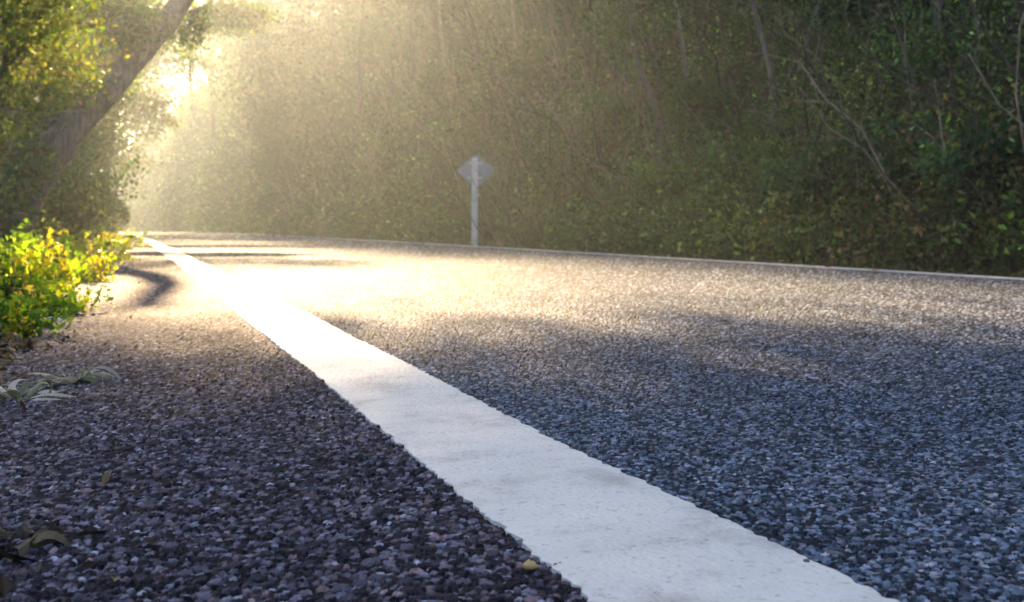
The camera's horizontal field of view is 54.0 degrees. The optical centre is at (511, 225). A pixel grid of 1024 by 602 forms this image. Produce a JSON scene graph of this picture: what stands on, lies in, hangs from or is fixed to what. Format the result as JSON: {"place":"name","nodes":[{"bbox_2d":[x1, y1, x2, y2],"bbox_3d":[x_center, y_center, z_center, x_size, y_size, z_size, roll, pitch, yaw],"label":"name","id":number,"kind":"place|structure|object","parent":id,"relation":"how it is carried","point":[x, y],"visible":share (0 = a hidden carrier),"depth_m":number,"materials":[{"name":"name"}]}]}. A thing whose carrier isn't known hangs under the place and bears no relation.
{"place":"outdoors","nodes":[
{"label":"outdoors","id":0,"kind":"place"},
{"bbox_2d":[100,0,288,170],"label":"sky","id":1,"kind":"structure","parent":0,"point":[166,78],"materials":[{"name":"white"}]},
{"bbox_2d":[0,0,1023,377],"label":"ground","id":2,"kind":"structure","parent":0,"point":[4,362],"depth_m":10.06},
{"bbox_2d":[0,148,53,248],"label":"wood shrub","id":3,"kind":"object","parent":2,"relation":"on","point":[8,173],"visible":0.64,"depth_m":10.67,"materials":[{"name":"green plant"}]},
{"bbox_2d":[0,242,61,303],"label":"leafy plant","id":4,"kind":"object","parent":2,"relation":"on","point":[16,283],"visible":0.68,"depth_m":3.63,"materials":[{"name":"green plant"}]},
{"bbox_2d":[0,218,68,276],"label":"leafy plant","id":5,"kind":"object","parent":2,"relation":"on","point":[25,243],"visible":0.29,"depth_m":5.45,"materials":[{"name":"yellow plant"}]},
{"bbox_2d":[0,330,68,358],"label":"dry weed","id":6,"kind":"object","parent":2,"relation":"on","point":[29,342],"visible":0.63,"depth_m":2.44,"materials":[{"name":"green plant"}]},
{"bbox_2d":[0,379,75,401],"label":"dry weed","id":7,"kind":"object","parent":2,"relation":"on","point":[12,392],"visible":0.45,"depth_m":1.77,"materials":[{"name":"green plant"}]},
{"bbox_2d":[0,280,82,342],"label":"leafy plant","id":8,"kind":"object","parent":2,"relation":"on","point":[24,323],"visible":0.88,"depth_m":2.74,"materials":[{"name":"green plant"}]},
{"bbox_2d":[0,223,85,290],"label":"leafy plant","id":9,"kind":"object","parent":2,"relation":"on","point":[59,272],"visible":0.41,"depth_m":4.56,"materials":[{"name":"yellow plant"}]},
{"bbox_2d":[12,217,90,269],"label":"leafy plant","id":10,"kind":"object","parent":2,"relation":"on","point":[80,252],"visible":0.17,"depth_m":6.64,"materials":[{"name":"green plant"}]},
{"bbox_2d":[0,516,106,564],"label":"dry weed","id":11,"kind":"object","parent":2,"relation":"on","point":[51,534],"visible":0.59,"depth_m":0.94,"materials":[{"name":"green plant"}]},
{"bbox_2d":[8,272,118,316],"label":"leafy plant","id":12,"kind":"object","parent":2,"relation":"on","point":[45,302],"visible":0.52,"depth_m":3.35,"materials":[{"name":"green plant"}]},
{"bbox_2d":[0,0,132,144],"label":"oak tree","id":13,"kind":"object","parent":2,"relation":"on","point":[23,37],"visible":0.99,"depth_m":8.91,"materials":[{"name":"green plant"}]},
{"bbox_2d":[37,167,98,237],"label":"wood shrub","id":14,"kind":"object","parent":2,"relation":"on","point":[51,208],"visible":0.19,"depth_m":13.51,"materials":[{"name":"green plant"}]},
{"bbox_2d":[0,0,136,143],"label":"tall tree","id":15,"kind":"object","parent":2,"relation":"on","point":[43,83],"visible":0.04,"depth_m":17.37,"materials":[{"name":"green plant"}]},
{"bbox_2d":[0,130,147,238],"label":"wood shrub","id":16,"kind":"object","parent":2,"relation":"on","point":[87,156],"visible":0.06,"depth_m":20.13,"materials":[{"name":"green plant"}]},
{"bbox_2d":[0,53,154,253],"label":"undergrowth","id":17,"kind":"object","parent":2,"relation":"on","point":[23,200],"visible":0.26,"depth_m":9.77,"materials":[{"name":"green plant"}]},
{"bbox_2d":[29,210,139,262],"bbox_3d":[-3.613,0.183,8.562,0.844,0.631,0.688,0,0,-17],"label":"leafy plant","id":18,"kind":"object","parent":2,"relation":"on","point":[121,250],"visible":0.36,"depth_m":8.61,"materials":[{"name":"green plant"}]},
{"bbox_2d":[0,0,168,189],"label":"leafy tree","id":19,"kind":"object","parent":2,"relation":"on","point":[125,113],"visible":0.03,"depth_m":27.36,"materials":[{"name":"green plant"}]},
{"bbox_2d":[13,0,166,235],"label":"slender tree","id":20,"kind":"object","parent":2,"relation":"on","point":[95,132],"visible":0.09,"depth_m":23.97,"materials":[{"name":"green plant"}]},
{"bbox_2d":[56,246,126,286],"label":"leafy plant","id":21,"kind":"object","parent":2,"relation":"on","point":[96,274],"visible":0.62,"depth_m":5.36,"materials":[{"name":"yellow plant"}]},
{"bbox_2d":[43,154,150,241],"bbox_3d":[-7.147,-0.348,16.588,1.829,1.735,1.992,0,0,31],"label":"wood shrub","id":22,"kind":"object","parent":2,"relation":"on","point":[104,193],"visible":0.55,"depth_m":16.51,"materials":[{"name":"green plant"}]},
{"bbox_2d":[0,0,195,248],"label":"leaning tree","id":23,"kind":"object","parent":2,"relation":"on","point":[150,32],"visible":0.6,"depth_m":12.46,"materials":[{"name":"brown plant"}]},
{"bbox_2d":[23,71,178,187],"bbox_3d":[-16.670,-5.559,38.049,7.730,12.378,7.298,0,0,0],"label":"leafy tree","id":24,"kind":"object","parent":2,"relation":"on","point":[120,123],"depth_m":38.86,"materials":[{"name":"green plant"}]},
{"bbox_2d":[70,158,140,224],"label":"wood shrub","id":25,"kind":"object","parent":2,"relation":"on","point":[112,184],"visible":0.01,"depth_m":28.39,"materials":[{"name":"green plant"}]},
{"bbox_2d":[79,184,136,238],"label":"wood shrub","id":26,"kind":"object","parent":2,"relation":"on","point":[126,217],"visible":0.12,"depth_m":21.91,"materials":[{"name":"green plant"}]},
{"bbox_2d":[80,221,160,249],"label":"leafy plant","id":27,"kind":"object","parent":2,"relation":"on","point":[140,238],"visible":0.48,"depth_m":12.48,"materials":[{"name":"yellow plant"}]},
{"bbox_2d":[91,0,178,211],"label":"leafy tree","id":28,"kind":"object","parent":2,"relation":"on","point":[127,158],"visible":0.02,"depth_m":48.48,"materials":[{"name":"green plant"}]},
{"bbox_2d":[107,65,185,230],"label":"broadleaf tree","id":29,"kind":"object","parent":2,"relation":"on","point":[128,194],"visible":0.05,"depth_m":70.69,"materials":[{"name":"green plant"}]},
{"bbox_2d":[114,58,188,204],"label":"broadleaf tree","id":30,"kind":"object","parent":2,"relation":"on","point":[146,165],"visible":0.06,"depth_m":85.83,"materials":[{"name":"green plant"}]},
{"bbox_2d":[22,0,286,236],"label":"branchy tree","id":31,"kind":"object","parent":2,"relation":"on","point":[221,11],"visible":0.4,"depth_m":19.00,"materials":[{"name":"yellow plant"}]},
{"bbox_2d":[82,4,231,182],"bbox_3d":[-12.772,-5.200,36.120,9.308,11.444,5.269,0,0,0],"label":"yellow tree","id":32,"kind":"object","parent":2,"relation":"on","point":[151,109],"visible":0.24,"depth_m":35.88,"materials":[{"name":"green plant"}]},
{"bbox_2d":[110,0,207,121],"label":"broadleaf tree","id":33,"kind":"object","parent":2,"relation":"on","point":[170,78],"visible":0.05,"depth_m":104.94,"materials":[{"name":"green plant"}]},
{"bbox_2d":[137,35,240,139],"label":"broadleaf tree","id":34,"kind":"object","parent":2,"relation":"on","point":[182,91],"visible":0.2,"depth_m":77.57,"materials":[{"name":"plant"}]},
{"bbox_2d":[153,0,242,153],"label":"tree","id":35,"kind":"object","parent":2,"relation":"on","point":[212,112],"visible":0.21,"depth_m":67.06,"materials":[{"name":"green plant"}]},
{"bbox_2d":[189,23,284,120],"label":"broadleaf tree","id":36,"kind":"object","parent":2,"relation":"on","point":[227,102],"visible":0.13,"depth_m":65.54,"materials":[{"name":"green plant"}]},
{"bbox_2d":[179,0,301,150],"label":"tree","id":37,"kind":"object","parent":2,"relation":"on","point":[210,68],"visible":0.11,"depth_m":56.29,"materials":[{"name":"green plant"}]},
{"bbox_2d":[232,0,313,225],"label":"evergreen tree","id":38,"kind":"object","parent":2,"relation":"on","point":[275,153],"visible":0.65,"depth_m":38.62,"materials":[{"name":"green plant"}]},
{"bbox_2d":[218,0,368,92],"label":"woodland tree","id":39,"kind":"object","parent":2,"relation":"on","point":[289,35],"visible":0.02,"depth_m":51.86,"materials":[{"name":"green plant"}]},
{"bbox_2d":[192,0,396,165],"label":"tree","id":40,"kind":"object","parent":2,"relation":"on","point":[298,84],"visible":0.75,"depth_m":38.81,"materials":[{"name":"green plant"}]},
{"bbox_2d":[275,0,335,68],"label":"woodland tree","id":41,"kind":"object","parent":2,"relation":"on","point":[300,21],"visible":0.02,"depth_m":59.89,"materials":[{"name":"green plant"}]},
{"bbox_2d":[276,0,342,127],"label":"slim tree","id":42,"kind":"object","parent":2,"relation":"on","point":[315,86],"visible":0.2,"depth_m":41.92,"materials":[{"name":"green plant"}]},
{"bbox_2d":[279,0,378,79],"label":"tree","id":43,"kind":"object","parent":2,"relation":"on","point":[329,5],"visible":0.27,"depth_m":46.72,"materials":[{"name":"green plant"}]},
{"bbox_2d":[290,0,373,59],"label":"woodland tree","id":44,"kind":"object","parent":2,"relation":"on","point":[344,20],"visible":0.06,"depth_m":49.88,"materials":[{"name":"green plant"}]},
{"bbox_2d":[316,0,399,142],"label":"slim tree","id":45,"kind":"object","parent":2,"relation":"on","point":[358,52],"visible":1,"depth_m":33.87,"materials":[{"name":"green plant"}]},
{"bbox_2d":[340,0,395,40],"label":"woodland tree","id":46,"kind":"object","parent":2,"relation":"on","point":[378,16],"visible":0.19,"depth_m":45.86,"materials":[{"name":"brown plant"}]},
{"bbox_2d":[358,80,407,138],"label":"bank shrub","id":47,"kind":"object","parent":2,"relation":"on","point":[371,115],"visible":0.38,"depth_m":30.79,"materials":[{"name":"green plant"}]},
{"bbox_2d":[332,0,451,55],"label":"woodland tree","id":48,"kind":"object","parent":2,"relation":"on","point":[379,2],"visible":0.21,"depth_m":41.13,"materials":[{"name":"green plant"}]},
{"bbox_2d":[378,0,437,96],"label":"slim tree","id":49,"kind":"object","parent":2,"relation":"on","point":[413,3],"visible":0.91,"depth_m":30.95,"materials":[{"name":"brown plant"}]},
{"bbox_2d":[361,0,500,48],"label":"tree","id":50,"kind":"object","parent":2,"relation":"on","point":[435,20],"visible":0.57,"depth_m":37.36,"materials":[{"name":"green plant"}]},
{"bbox_2d":[438,0,444,74],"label":"sapling","id":51,"kind":"object","parent":2,"relation":"on","point":[441,26],"visible":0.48,"depth_m":28.98,"materials":[{"name":"brown plant"}]},
{"bbox_2d":[417,46,479,131],"bbox_3d":[-1.602,-3.530,26.213,1.717,2.287,1.693,0,0,0],"label":"bank shrub","id":52,"kind":"object","parent":2,"relation":"on","point":[437,83],"visible":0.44,"depth_m":25.89,"materials":[{"name":"green plant"}]},
{"bbox_2d":[461,0,481,81],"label":"slim tree","id":53,"kind":"object","parent":2,"relation":"on","point":[470,20],"visible":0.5,"depth_m":26.95,"materials":[{"name":"brown plant"}]},
{"bbox_2d":[458,155,493,245],"bbox_3d":[-0.584,-0.301,16.296,0.594,1.690,0.086,0,0,0],"label":"road sign","id":54,"kind":"object","parent":2,"relation":"on","point":[479,164],"visible":0.89,"depth_m":16.28,"materials":[{"name":"metal"}]},
{"bbox_2d":[0,235,1023,597],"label":"leaf litter","id":55,"kind":"object","parent":2,"relation":"on","point":[4,585],"visible":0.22,"depth_m":3.67,"materials":[{"name":"brown plant"}]},
{"bbox_2d":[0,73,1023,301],"bbox_3d":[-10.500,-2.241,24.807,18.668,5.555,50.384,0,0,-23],"label":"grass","id":56,"kind":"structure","parent":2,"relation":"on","point":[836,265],"depth_m":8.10,"materials":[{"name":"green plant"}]},
{"bbox_2d":[511,0,516,61],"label":"sapling","id":57,"kind":"object","parent":2,"relation":"on","point":[513,23],"visible":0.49,"depth_m":23.97,"materials":[{"name":"brown plant"}]},
{"bbox_2d":[499,0,547,16],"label":"tree","id":58,"kind":"object","parent":2,"relation":"on","point":[504,10],"visible":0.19,"depth_m":30.21,"materials":[{"name":"green plant"}]},
{"bbox_2d":[492,0,600,43],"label":"bank shrub","id":59,"kind":"object","parent":2,"relation":"on","point":[516,11],"visible":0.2,"depth_m":26.64,"materials":[{"name":"green plant"}]},
{"bbox_2d":[548,0,557,82],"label":"sapling","id":60,"kind":"object","parent":2,"relation":"on","point":[552,23],"visible":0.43,"depth_m":20.96,"materials":[{"name":"brown plant"}]},
{"bbox_2d":[117,0,1023,276],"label":"hillside undergrowth","id":61,"kind":"object","parent":2,"relation":"on","point":[643,228],"visible":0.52,"depth_m":12.68,"materials":[{"name":"green plant"}]},
{"bbox_2d":[570,0,706,71],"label":"bank shrub","id":62,"kind":"object","parent":2,"relation":"on","point":[623,29],"visible":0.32,"depth_m":16.74,"materials":[{"name":"green plant"}]},
{"bbox_2d":[576,0,709,176],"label":"slim tree","id":63,"kind":"object","parent":2,"relation":"on","point":[631,26],"visible":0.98,"depth_m":12.46,"materials":[{"name":"green plant"}]},
{"bbox_2d":[616,151,708,234],"bbox_3d":[1.816,-0.355,11.314,1.152,1.027,1.100,0,0,-35],"label":"bank shrub","id":64,"kind":"object","parent":2,"relation":"on","point":[665,180],"visible":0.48,"depth_m":11.16,"materials":[{"name":"green plant"}]},
{"bbox_2d":[674,0,689,79],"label":"sapling","id":65,"kind":"object","parent":2,"relation":"on","point":[683,50],"visible":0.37,"depth_m":12.98,"materials":[{"name":"brown plant"}]},
{"bbox_2d":[633,48,738,151],"bbox_3d":[2.170,-1.596,12.478,1.723,1.392,1.343,0,0,43],"label":"bank shrub","id":66,"kind":"object","parent":2,"relation":"on","point":[669,96],"visible":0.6,"depth_m":12.28,"materials":[{"name":"green plant"}]},
{"bbox_2d":[727,0,736,45],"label":"sapling","id":67,"kind":"object","parent":2,"relation":"on","point":[735,2],"visible":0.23,"depth_m":14.47,"materials":[{"name":"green plant"}]},
{"bbox_2d":[690,135,802,218],"bbox_3d":[2.438,-0.492,10.229,1.020,0.848,1.232,0,0,-29],"label":"bank shrub","id":68,"kind":"object","parent":2,"relation":"on","point":[712,163],"visible":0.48,"depth_m":10.22,"materials":[{"name":"green plant"}]},
{"bbox_2d":[750,0,774,138],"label":"slim tree","id":69,"kind":"object","parent":2,"relation":"on","point":[764,48],"visible":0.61,"depth_m":10.78,"materials":[{"name":"brown plant"}]},
{"bbox_2d":[748,136,863,220],"bbox_3d":[2.686,-0.416,8.758,1.144,0.781,1.178,0,0,-17],"label":"bank shrub","id":70,"kind":"object","parent":2,"relation":"on","point":[805,184],"visible":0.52,"depth_m":8.74,"materials":[{"name":"green plant"}]},
{"bbox_2d":[803,0,882,27],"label":"bank shrub","id":71,"kind":"object","parent":2,"relation":"on","point":[826,8],"visible":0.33,"depth_m":11.50,"materials":[{"name":"green plant"}]},
{"bbox_2d":[823,99,968,199],"bbox_3d":[3.152,-0.589,8.037,1.211,0.814,0.932,0,0,36],"label":"bank shrub","id":72,"kind":"object","parent":2,"relation":"on","point":[850,146],"visible":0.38,"depth_m":7.95,"materials":[{"name":"green plant"}]},
{"bbox_2d":[931,0,941,45],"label":"slim tree","id":73,"kind":"object","parent":2,"relation":"on","point":[935,18],"visible":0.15,"depth_m":9.38,"materials":[{"name":"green plant"}]},
{"bbox_2d":[907,78,1023,228],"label":"bank shrub","id":74,"kind":"object","parent":2,"relation":"on","point":[943,159],"visible":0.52,"depth_m":6.75,"materials":[{"name":"green plant"}]},
{"bbox_2d":[1005,0,1023,58],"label":"slim tree","id":75,"kind":"object","parent":2,"relation":"on","point":[1021,4],"visible":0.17,"depth_m":8.17,"materials":[{"name":"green plant"}]},
{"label":"road","id":76,"kind":"structure","parent":0,"visible":0},
{"bbox_2d":[29,365,124,389],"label":"dry weed","id":77,"kind":"object","parent":76,"relation":"on","point":[82,376],"visible":0.47,"depth_m":1.91,"materials":[{"name":"green plant"}]},
{"bbox_2d":[0,232,1023,601],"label":"road surface","id":78,"kind":"object","parent":76,"relation":"on","point":[862,426],"visible":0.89,"depth_m":1.55,"materials":[{"name":"grey asphalt"}]},
{"bbox_2d":[523,559,538,570],"bbox_3d":[0.016,0.293,0.868,0.014,0.010,0.012,0,0,0],"label":"pebble","id":79,"kind":"object","parent":78,"relation":"on","point":[529,564],"visible":1,"depth_m":0.86,"materials":[{"name":"stone"}]},
{"bbox_2d":[124,233,899,601],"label":"road marking","id":80,"kind":"object","parent":76,"relation":"on","point":[596,529],"visible":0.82,"depth_m":1.10,"materials":[{"name":"paint"}]},
{"bbox_2d":[134,231,1023,279],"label":"road marking","id":81,"kind":"object","parent":76,"relation":"on","point":[995,277],"visible":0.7,"depth_m":7.85,"materials":[{"name":"paint"}]}
]}

